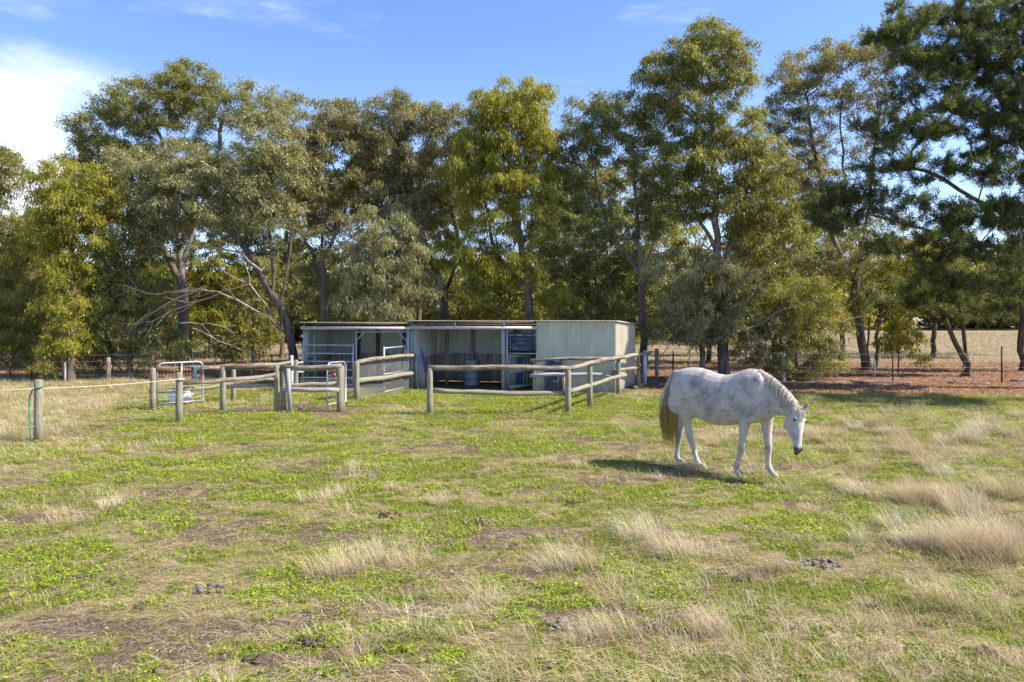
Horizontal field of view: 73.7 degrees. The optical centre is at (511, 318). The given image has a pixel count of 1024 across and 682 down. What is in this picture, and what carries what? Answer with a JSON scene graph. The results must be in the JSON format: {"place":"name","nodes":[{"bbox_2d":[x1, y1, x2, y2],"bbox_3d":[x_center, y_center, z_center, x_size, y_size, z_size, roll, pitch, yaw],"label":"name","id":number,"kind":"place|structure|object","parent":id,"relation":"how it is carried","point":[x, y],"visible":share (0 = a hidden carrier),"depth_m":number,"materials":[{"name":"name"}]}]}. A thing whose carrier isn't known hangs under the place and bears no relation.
{"place":"outdoors","nodes":[
{"label":"outdoors","id":0,"kind":"place"},
{"bbox_2d":[0,368,204,440],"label":"golden grass","id":1,"kind":"structure","parent":0,"point":[7,426],"depth_m":19.27,"materials":[{"name":"plant"}]},
{"bbox_2d":[0,331,1019,369],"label":"paddock grass","id":2,"kind":"structure","parent":0,"point":[1002,336],"depth_m":46.76,"materials":[{"name":"plant"}]},
{"bbox_2d":[0,320,1023,681],"bbox_3d":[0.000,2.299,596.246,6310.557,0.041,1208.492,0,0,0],"label":"ground","id":3,"kind":"structure","parent":0,"point":[128,652],"depth_m":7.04,"materials":[{"name":"green plant"}]},
{"bbox_2d":[0,141,67,375],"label":"gum tree","id":4,"kind":"object","parent":3,"relation":"on","point":[10,159],"visible":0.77,"depth_m":26.73,"materials":[{"name":"green plant"}]},
{"bbox_2d":[0,210,76,365],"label":"gum tree","id":5,"kind":"object","parent":3,"relation":"on","point":[12,320],"visible":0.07,"depth_m":32.71,"materials":[{"name":"green plant"}]},
{"bbox_2d":[0,245,82,361],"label":"gum tree","id":6,"kind":"object","parent":3,"relation":"on","point":[44,351],"visible":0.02,"depth_m":35.81,"materials":[{"name":"green plant"}]},
{"bbox_2d":[11,154,131,381],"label":"gum tree","id":7,"kind":"object","parent":3,"relation":"on","point":[74,200],"visible":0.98,"depth_m":24.61,"materials":[{"name":"green plant"}]},
{"bbox_2d":[0,378,184,441],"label":"rope fence","id":8,"kind":"object","parent":3,"relation":"on","point":[38,388],"visible":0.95,"depth_m":12.75,"materials":[{"name":"grey wood"}]},
{"bbox_2d":[32,268,171,359],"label":"gum tree","id":9,"kind":"object","parent":3,"relation":"on","point":[158,333],"visible":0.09,"depth_m":37.62,"materials":[{"name":"green plant"}]},
{"bbox_2d":[114,478,139,483],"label":"dung pile","id":10,"kind":"object","parent":3,"relation":"on","point":[124,482],"visible":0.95,"depth_m":9.59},
{"bbox_2d":[45,205,216,378],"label":"gum tree","id":11,"kind":"object","parent":3,"relation":"on","point":[116,270],"visible":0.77,"depth_m":26.10,"materials":[{"name":"green plant"}]},
{"bbox_2d":[130,604,146,611],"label":"dung pile","id":12,"kind":"object","parent":3,"relation":"on","point":[138,607],"visible":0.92,"depth_m":5.35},
{"bbox_2d":[9,352,272,381],"bbox_3d":[-15.566,1.909,25.606,12.821,1.182,1.378,0,0,-10],"label":"wire fence","id":13,"kind":"object","parent":3,"relation":"on","point":[108,367],"visible":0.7,"depth_m":25.21,"materials":[{"name":"metal"}]},
{"bbox_2d":[152,666,162,673],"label":"dung pile","id":14,"kind":"object","parent":3,"relation":"on","point":[157,671],"visible":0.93,"depth_m":4.43,"materials":[{"name":"beige"}]},
{"bbox_2d":[47,56,299,371],"bbox_3d":[-14.760,-4.584,30.051,10.531,14.121,4.275,0,0,0],"label":"gum tree","id":15,"kind":"object","parent":3,"relation":"on","point":[180,78],"visible":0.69,"depth_m":29.60,"materials":[{"name":"green plant"}]},
{"bbox_2d":[83,152,275,354],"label":"gum tree","id":16,"kind":"object","parent":3,"relation":"on","point":[188,233],"visible":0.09,"depth_m":43.58,"materials":[{"name":"green plant"}]},
{"bbox_2d":[166,391,193,402],"bbox_3d":[-9.042,2.112,18.600,0.674,0.335,0.400,0,0,0],"label":"white tub","id":17,"kind":"object","parent":3,"relation":"on","point":[171,397],"visible":0.47,"depth_m":18.43,"materials":[{"name":"plastic"}]},
{"bbox_2d":[133,239,268,349],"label":"gum tree","id":18,"kind":"object","parent":3,"relation":"on","point":[204,274],"visible":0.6,"depth_m":39.37,"materials":[{"name":"green plant"}]},
{"bbox_2d":[199,504,211,508],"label":"dung pile","id":19,"kind":"object","parent":3,"relation":"on","point":[206,507],"visible":0.78,"depth_m":8.34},
{"bbox_2d":[189,581,225,593],"bbox_3d":[-2.578,2.279,5.793,0.286,0.062,0.223,0,0,-12],"label":"dung pile","id":20,"kind":"object","parent":3,"relation":"on","point":[197,587],"visible":0.98,"depth_m":5.75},
{"bbox_2d":[97,95,325,379],"bbox_3d":[-11.520,-3.007,25.953,8.612,10.974,3.683,0,0,0],"label":"gum tree","id":21,"kind":"object","parent":3,"relation":"on","point":[178,174],"visible":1,"depth_m":25.53,"materials":[{"name":"green plant"}]},
{"bbox_2d":[148,361,344,422],"bbox_3d":[-6.593,1.766,17.727,4.613,1.332,4.446,0,0,-39],"label":"yard fence","id":22,"kind":"object","parent":3,"relation":"on","point":[281,389],"visible":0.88,"depth_m":16.87,"materials":[{"name":"grey wood"}]},
{"bbox_2d":[157,361,203,404],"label":"gate","id":23,"kind":"structure","parent":22,"relation":"attached to","point":[177,370],"depth_m":17.73,"materials":[{"name":"silver metal"}]},
{"bbox_2d":[191,365,197,379],"bbox_3d":[-8.321,1.416,17.913,0.190,0.394,0.047,0,0,0],"label":"blue rope","id":24,"kind":"object","parent":23,"relation":"hanging from","point":[195,372],"visible":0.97,"depth_m":17.90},
{"bbox_2d":[326,361,346,404],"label":"gate","id":25,"kind":"structure","parent":22,"relation":"attached to","point":[345,369],"depth_m":17.79,"materials":[{"name":"silver metal"}]},
{"bbox_2d":[200,253,304,364],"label":"gum tree","id":26,"kind":"object","parent":3,"relation":"on","point":[267,339],"visible":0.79,"depth_m":32.64,"materials":[{"name":"green plant"}]},
{"bbox_2d":[242,654,265,664],"bbox_3d":[-1.744,2.292,4.597,0.160,0.045,0.109,0,0,0],"label":"dung pile","id":27,"kind":"object","parent":3,"relation":"on","point":[257,660],"visible":0.95,"depth_m":4.58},
{"bbox_2d":[206,184,348,354],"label":"gum tree","id":28,"kind":"object","parent":3,"relation":"on","point":[257,243],"visible":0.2,"depth_m":41.53,"materials":[{"name":"green plant"}]},
{"bbox_2d":[0,236,604,349],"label":"scrub","id":29,"kind":"object","parent":3,"relation":"on","point":[298,335],"visible":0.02,"depth_m":49.70,"materials":[{"name":"green plant"}]},
{"bbox_2d":[220,139,387,357],"bbox_3d":[-11.852,-4.243,39.925,11.135,13.412,4.998,0,0,0],"label":"gum tree","id":30,"kind":"object","parent":3,"relation":"on","point":[281,352],"visible":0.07,"depth_m":39.77,"materials":[{"name":"green plant"}]},
{"bbox_2d":[289,635,327,647],"bbox_3d":[-1.440,2.280,4.836,0.277,0.049,0.145,0,0,0],"label":"dung pile","id":31,"kind":"object","parent":3,"relation":"on","point":[307,640],"visible":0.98,"depth_m":4.82,"materials":[{"name":"brown"}]},
{"bbox_2d":[290,355,353,388],"bbox_3d":[-6.043,1.800,22.203,2.278,1.261,2.008,0,0,0],"label":"side fence","id":32,"kind":"object","parent":3,"relation":"on","point":[295,362],"visible":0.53,"depth_m":21.57,"materials":[{"name":"grey wood"}]},
{"bbox_2d":[268,88,386,321],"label":"gum tree","id":33,"kind":"object","parent":3,"relation":"on","point":[316,143],"visible":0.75,"depth_m":27.71,"materials":[{"name":"green plant"}]},
{"bbox_2d":[343,665,357,672],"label":"dung pile","id":34,"kind":"object","parent":3,"relation":"on","point":[349,668],"visible":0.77,"depth_m":4.45,"materials":[{"name":"beige"}]},
{"bbox_2d":[304,249,422,321],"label":"gum tree","id":35,"kind":"object","parent":3,"relation":"on","point":[316,308],"visible":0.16,"depth_m":35.44,"materials":[{"name":"green plant"}]},
{"bbox_2d":[370,645,389,654],"bbox_3d":[-0.902,2.298,4.719,0.150,0.050,0.101,0,0,-32],"label":"dung pile","id":36,"kind":"object","parent":3,"relation":"on","point":[382,649],"visible":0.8,"depth_m":4.70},
{"bbox_2d":[356,330,407,388],"bbox_3d":[-4.326,1.315,22.625,1.819,2.077,0.047,0,0,10],"label":"portal frame","id":37,"kind":"object","parent":3,"relation":"on","point":[363,332],"visible":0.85,"depth_m":22.61,"materials":[{"name":"metal"}]},
{"bbox_2d":[383,345,405,392],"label":"stall gate","id":38,"kind":"structure","parent":37,"relation":"attached to","point":[384,348],"depth_m":21.53,"materials":[{"name":"silver metal"}]},
{"bbox_2d":[320,201,448,321],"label":"gum tree","id":39,"kind":"object","parent":3,"relation":"on","point":[384,260],"visible":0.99,"depth_m":25.35,"materials":[{"name":"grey plant"}]},
{"bbox_2d":[354,354,415,400],"bbox_3d":[-3.777,1.765,20.679,0.183,1.335,3.629,0,0,18],"label":"chain link fence","id":40,"kind":"object","parent":3,"relation":"on","point":[358,380],"visible":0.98,"depth_m":20.24,"materials":[{"name":"silver metal"}]},
{"bbox_2d":[379,511,401,518],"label":"dung pile","id":41,"kind":"object","parent":3,"relation":"on","point":[384,513],"visible":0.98,"depth_m":7.93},
{"bbox_2d":[335,86,477,319],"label":"gum tree","id":42,"kind":"object","parent":3,"relation":"on","point":[383,162],"visible":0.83,"depth_m":28.01,"materials":[{"name":"green plant"}]},
{"bbox_2d":[329,102,489,319],"bbox_3d":[-5.064,-4.216,34.033,8.796,13.377,4.191,0,0,0],"label":"gum tree","id":43,"kind":"object","parent":3,"relation":"on","point":[418,315],"visible":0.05,"depth_m":33.44,"materials":[{"name":"green plant"}]},
{"bbox_2d":[392,232,522,320],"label":"gum tree","id":44,"kind":"object","parent":3,"relation":"on","point":[467,312],"visible":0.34,"depth_m":36.56,"materials":[{"name":"green plant"}]},
{"bbox_2d":[300,320,635,391],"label":"horse shed","id":45,"kind":"structure","parent":3,"relation":"on","point":[484,342],"depth_m":22.85,"materials":[{"name":"metal"}]},
{"bbox_2d":[302,343,353,385],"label":"stall gate","id":46,"kind":"structure","parent":45,"relation":"attached to","point":[352,369],"depth_m":22.86,"materials":[{"name":"metal"}]},
{"bbox_2d":[420,349,425,371],"bbox_3d":[-2.919,1.369,22.381,0.201,0.786,0.098,0,0,0],"label":"lead rope","id":47,"kind":"object","parent":45,"relation":"hanging from","point":[423,358],"visible":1,"depth_m":22.35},
{"bbox_2d":[508,332,535,388],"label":"stable door","id":48,"kind":"structure","parent":45,"relation":"in","point":[516,378],"depth_m":22.05,"materials":[{"name":"blue paint"}]},
{"bbox_2d":[463,359,480,385],"bbox_3d":[-1.389,1.860,23.703,0.594,0.963,0.594,0,0,0],"label":"drum","id":49,"kind":"object","parent":3,"relation":"on","point":[471,378],"visible":0.77,"depth_m":23.46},
{"bbox_2d":[462,518,495,525],"bbox_3d":[-0.366,2.278,7.668,0.380,0.057,0.225,0,0,8],"label":"dung pile","id":50,"kind":"object","parent":3,"relation":"on","point":[466,522],"visible":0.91,"depth_m":7.63,"materials":[{"name":"beige"}]},
{"bbox_2d":[426,72,578,320],"bbox_3d":[-0.397,-3.540,26.509,5.970,12.068,3.439,0,0,0],"label":"gum tree","id":51,"kind":"object","parent":3,"relation":"on","point":[513,182],"visible":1,"depth_m":26.05,"materials":[{"name":"green plant"}]},
{"bbox_2d":[0,405,1021,681],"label":"soil crumbs","id":52,"kind":"object","parent":3,"relation":"on","point":[380,529],"visible":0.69,"depth_m":7.07,"materials":[{"name":"brown soil"}]},
{"bbox_2d":[0,391,1023,681],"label":"clover","id":53,"kind":"object","parent":3,"relation":"on","point":[514,599],"visible":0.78,"depth_m":7.88,"materials":[{"name":"green plant"}]},
{"bbox_2d":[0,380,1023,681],"bbox_3d":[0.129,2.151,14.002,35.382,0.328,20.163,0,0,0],"label":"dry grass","id":54,"kind":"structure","parent":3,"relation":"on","point":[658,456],"depth_m":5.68,"materials":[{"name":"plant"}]},
{"bbox_2d":[0,359,1023,399],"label":"leaf litter","id":55,"kind":"object","parent":3,"relation":"on","point":[945,370],"visible":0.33,"depth_m":27.04,"materials":[{"name":"plant"}]},
{"bbox_2d":[0,375,1023,681],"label":"straw","id":56,"kind":"object","parent":3,"relation":"on","point":[642,569],"visible":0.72,"depth_m":6.58,"materials":[{"name":"beige plant"}]},
{"bbox_2d":[425,163,606,318],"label":"gum tree","id":57,"kind":"object","parent":3,"relation":"on","point":[508,246],"visible":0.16,"depth_m":41.62,"materials":[{"name":"green plant"}]},
{"bbox_2d":[427,352,650,414],"bbox_3d":[2.279,1.744,19.366,2.458,1.375,10.332,0,0,42],"label":"yard fence","id":58,"kind":"object","parent":3,"relation":"on","point":[566,393],"visible":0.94,"depth_m":16.60,"materials":[{"name":"grey wood"}]},
{"bbox_2d":[64,240,1018,329],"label":"distant woodland","id":59,"kind":"object","parent":3,"relation":"on","point":[999,323],"visible":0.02,"depth_m":147.05,"materials":[{"name":"green plant"}]},
{"bbox_2d":[541,662,552,669],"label":"dung pile","id":60,"kind":"object","parent":3,"relation":"on","point":[548,664],"visible":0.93,"depth_m":4.49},
{"bbox_2d":[545,363,551,390],"bbox_3d":[1.146,1.850,21.583,0.192,0.903,0.125,0,0,10],"label":"leaning board","id":61,"kind":"object","parent":3,"relation":"on","point":[546,364],"visible":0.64,"depth_m":21.58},
{"bbox_2d":[547,360,562,390],"bbox_3d":[1.359,1.790,21.514,0.492,1.024,0.185,0,0,10],"label":"leaning board","id":62,"kind":"object","parent":3,"relation":"on","point":[554,383],"visible":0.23,"depth_m":21.49,"materials":[{"name":"blue paint"}]},
{"bbox_2d":[562,376,564,390],"bbox_3d":[1.632,2.025,21.443,0.082,0.558,0.224,0,0,10],"label":"leaning board","id":63,"kind":"object","parent":3,"relation":"on","point":[563,387],"visible":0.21,"depth_m":21.41,"materials":[{"name":"beige wood"}]},
{"bbox_2d":[543,616,594,633],"bbox_3d":[0.433,2.276,5.103,0.400,0.055,0.259,0,0,0],"label":"dung pile","id":64,"kind":"object","parent":3,"relation":"on","point":[556,626],"visible":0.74,"depth_m":5.07,"materials":[{"name":"beige"}]},
{"bbox_2d":[529,357,614,390],"bbox_3d":[1.907,1.787,20.715,2.771,1.285,0.210,0,0,-3],"label":"yard fence","id":65,"kind":"object","parent":3,"relation":"on","point":[534,375],"visible":0.73,"depth_m":20.64,"materials":[{"name":"grey wood"}]},
{"bbox_2d":[566,499,582,505],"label":"dung pile","id":66,"kind":"object","parent":3,"relation":"on","point":[573,502],"visible":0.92,"depth_m":8.46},
{"bbox_2d":[506,178,644,320],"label":"gum tree","id":67,"kind":"object","parent":3,"relation":"on","point":[516,297],"visible":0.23,"depth_m":35.60,"materials":[{"name":"green plant"}]},
{"bbox_2d":[530,156,682,309],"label":"gum tree","id":68,"kind":"object","parent":3,"relation":"on","point":[605,177],"visible":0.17,"depth_m":40.34,"materials":[{"name":"green plant"}]},
{"bbox_2d":[533,204,684,338],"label":"gum tree","id":69,"kind":"object","parent":3,"relation":"on","point":[599,308],"visible":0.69,"depth_m":28.48,"materials":[{"name":"green plant"}]},
{"bbox_2d":[540,86,685,375],"bbox_3d":[4.050,-3.369,27.452,6.114,11.699,3.473,0,0,0],"label":"gum tree","id":70,"kind":"object","parent":3,"relation":"on","point":[601,109],"visible":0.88,"depth_m":27.20,"materials":[{"name":"green plant"}]},
{"bbox_2d":[632,381,644,388],"bbox_3d":[4.261,2.250,22.917,0.132,0.167,1.610,0,0,22],"label":"fallen log","id":71,"kind":"object","parent":3,"relation":"on","point":[638,386],"visible":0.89,"depth_m":22.58,"materials":[{"name":"grey wood"}]},
{"bbox_2d":[575,224,713,338],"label":"gum tree","id":72,"kind":"object","parent":3,"relation":"on","point":[679,229],"visible":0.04,"depth_m":37.47,"materials":[{"name":"green plant"}]},
{"bbox_2d":[632,348,659,384],"bbox_3d":[4.932,1.774,24.660,0.320,1.314,2.816,0,0,28],"label":"end fence","id":73,"kind":"object","parent":3,"relation":"on","point":[656,352],"visible":0.72,"depth_m":24.45,"materials":[{"name":"grey metal"}]},
{"bbox_2d":[633,191,761,362],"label":"gum tree","id":74,"kind":"object","parent":3,"relation":"on","point":[672,233],"visible":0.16,"depth_m":35.78,"materials":[{"name":"green plant"}]},
{"bbox_2d":[602,263,822,344],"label":"scrub","id":75,"kind":"object","parent":3,"relation":"on","point":[637,338],"visible":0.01,"depth_m":70.41,"materials":[{"name":"green plant"}]},
{"bbox_2d":[625,12,824,374],"bbox_3d":[8.098,-4.479,26.041,7.660,13.943,3.637,0,0,0],"label":"gum tree","id":76,"kind":"object","parent":3,"relation":"on","point":[693,62],"visible":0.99,"depth_m":25.54,"materials":[{"name":"green plant"}]},
{"bbox_2d":[636,245,824,375],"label":"tree","id":77,"kind":"object","parent":3,"relation":"on","point":[732,327],"visible":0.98,"depth_m":25.14,"materials":[{"name":"green plant"}]},
{"bbox_2d":[659,367,807,477],"bbox_3d":[3.280,1.511,10.247,2.265,1.591,0.578,0,0,40],"label":"horse","id":78,"kind":"object","parent":3,"relation":"on","point":[744,399],"visible":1,"depth_m":10.03},
{"bbox_2d":[734,573,754,581],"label":"dung pile","id":79,"kind":"object","parent":3,"relation":"on","point":[741,576],"visible":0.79,"depth_m":6.01,"materials":[{"name":"beige"}]},
{"bbox_2d":[712,231,841,361],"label":"gum tree","id":80,"kind":"object","parent":3,"relation":"on","point":[783,263],"visible":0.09,"depth_m":34.33,"materials":[{"name":"green plant"}]},
{"bbox_2d":[728,267,882,381],"bbox_3d":[10.980,0.422,25.903,5.652,4.827,3.617,0,0,0],"label":"willowy shrub","id":81,"kind":"object","parent":3,"relation":"on","point":[797,336],"visible":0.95,"depth_m":25.29,"materials":[{"name":"green plant"}]},
{"bbox_2d":[749,148,868,342],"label":"gum tree","id":82,"kind":"object","parent":3,"relation":"on","point":[792,198],"visible":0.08,"depth_m":41.59,"materials":[{"name":"green plant"}]},
{"bbox_2d":[779,380,845,382],"bbox_3d":[10.558,2.300,24.657,2.853,0.167,0.135,0,0,7],"label":"fallen log","id":83,"kind":"object","parent":3,"relation":"on","point":[816,381],"visible":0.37,"depth_m":24.58,"materials":[{"name":"grey wood"}]},
{"bbox_2d":[802,556,842,568],"bbox_3d":[2.902,2.286,6.404,0.384,0.053,0.259,0,0,0],"label":"dung pile","id":84,"kind":"object","parent":3,"relation":"on","point":[827,562],"visible":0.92,"depth_m":6.37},
{"bbox_2d":[788,267,884,360],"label":"gum tree","id":85,"kind":"object","parent":3,"relation":"on","point":[835,289],"visible":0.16,"depth_m":36.43,"materials":[{"name":"green plant"}]},
{"bbox_2d":[751,30,927,369],"bbox_3d":[15.108,-5.240,31.226,8.653,15.477,4.480,0,0,0],"label":"gum tree","id":86,"kind":"object","parent":3,"relation":"on","point":[822,66],"visible":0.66,"depth_m":30.75,"materials":[{"name":"green plant"}]},
{"bbox_2d":[662,347,1023,381],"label":"wire fence","id":87,"kind":"object","parent":3,"relation":"on","point":[783,376],"visible":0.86,"depth_m":24.79,"materials":[{"name":"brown wood"}]},
{"bbox_2d":[856,381,869,384],"bbox_3d":[12.404,2.282,24.120,0.163,0.192,0.543,0,0,-26],"label":"fallen log","id":88,"kind":"object","parent":3,"relation":"on","point":[863,382],"visible":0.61,"depth_m":24.06,"materials":[{"name":"grey wood"}]},
{"bbox_2d":[832,278,895,369],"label":"gum tree","id":89,"kind":"object","parent":3,"relation":"on","point":[864,306],"visible":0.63,"depth_m":30.34,"materials":[{"name":"green plant"}]},
{"bbox_2d":[868,603,881,609],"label":"dung pile","id":90,"kind":"object","parent":3,"relation":"on","point":[870,605],"visible":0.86,"depth_m":5.45,"materials":[{"name":"beige"}]},
{"bbox_2d":[850,380,910,383],"bbox_3d":[13.194,2.289,24.474,2.056,0.146,0.128,0,0,7],"label":"fallen log","id":91,"kind":"object","parent":3,"relation":"on","point":[853,381],"visible":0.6,"depth_m":24.43,"materials":[{"name":"wood"}]},
{"bbox_2d":[869,316,934,372],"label":"sapling","id":92,"kind":"object","parent":3,"relation":"on","point":[897,337],"visible":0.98,"depth_m":28.28,"materials":[{"name":"green plant"}]},
{"bbox_2d":[850,233,953,368],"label":"gum tree","id":93,"kind":"object","parent":3,"relation":"on","point":[890,285],"visible":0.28,"depth_m":31.25,"materials":[{"name":"green plant"}]},
{"bbox_2d":[798,0,1023,322],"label":"pine tree","id":94,"kind":"object","parent":3,"relation":"on","point":[935,64],"visible":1,"depth_m":22.17,"materials":[{"name":"green plant"}]},
{"bbox_2d":[829,235,1018,354],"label":"gum tree","id":95,"kind":"object","parent":3,"relation":"on","point":[946,308],"visible":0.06,"depth_m":43.68,"materials":[{"name":"green plant"}]},
{"bbox_2d":[853,258,1011,375],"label":"pine tree","id":96,"kind":"object","parent":3,"relation":"on","point":[966,314],"visible":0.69,"depth_m":27.17,"materials":[{"name":"green plant"}]},
{"bbox_2d":[862,226,1023,357],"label":"gum tree","id":97,"kind":"object","parent":3,"relation":"on","point":[934,333],"visible":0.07,"depth_m":39.86,"materials":[{"name":"green plant"}]},
{"bbox_2d":[948,381,991,383],"bbox_3d":[16.199,2.292,24.170,1.349,0.122,0.127,0,0,15],"label":"fallen log","id":98,"kind":"object","parent":3,"relation":"on","point":[967,382],"visible":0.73,"depth_m":24.16,"materials":[{"name":"grey wood"}]},
{"bbox_2d":[972,644,997,655],"bbox_3d":[3.237,2.272,4.667,0.140,0.058,0.124,0,0,-19],"label":"dung pile","id":99,"kind":"object","parent":3,"relation":"on","point":[981,650],"visible":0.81,"depth_m":4.66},
{"bbox_2d":[965,189,1023,370],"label":"pine tree","id":100,"kind":"object","parent":3,"relation":"on","point":[1020,344],"visible":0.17,"depth_m":29.94,"materials":[{"name":"green plant"}]},
{"bbox_2d":[1010,379,1023,381],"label":"fallen log","id":101,"kind":"object","parent":3,"relation":"on","point":[1016,380],"visible":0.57,"depth_m":25.03,"materials":[{"name":"grey wood"}]},
{"bbox_2d":[3,360,1020,394],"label":"twigs","id":102,"kind":"object","parent":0,"point":[792,389],"visible":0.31,"depth_m":26.04,"materials":[{"name":"wood"}]},
{"bbox_2d":[0,0,1023,319],"label":"sky","id":103,"kind":"structure","parent":0,"point":[52,52],"materials":[{"name":"blue"}]},
{"bbox_2d":[92,395,1023,650],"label":"tussock grass","id":104,"kind":"structure","parent":0,"point":[980,546],"depth_m":6.84,"materials":[{"name":"plant"}]}
]}

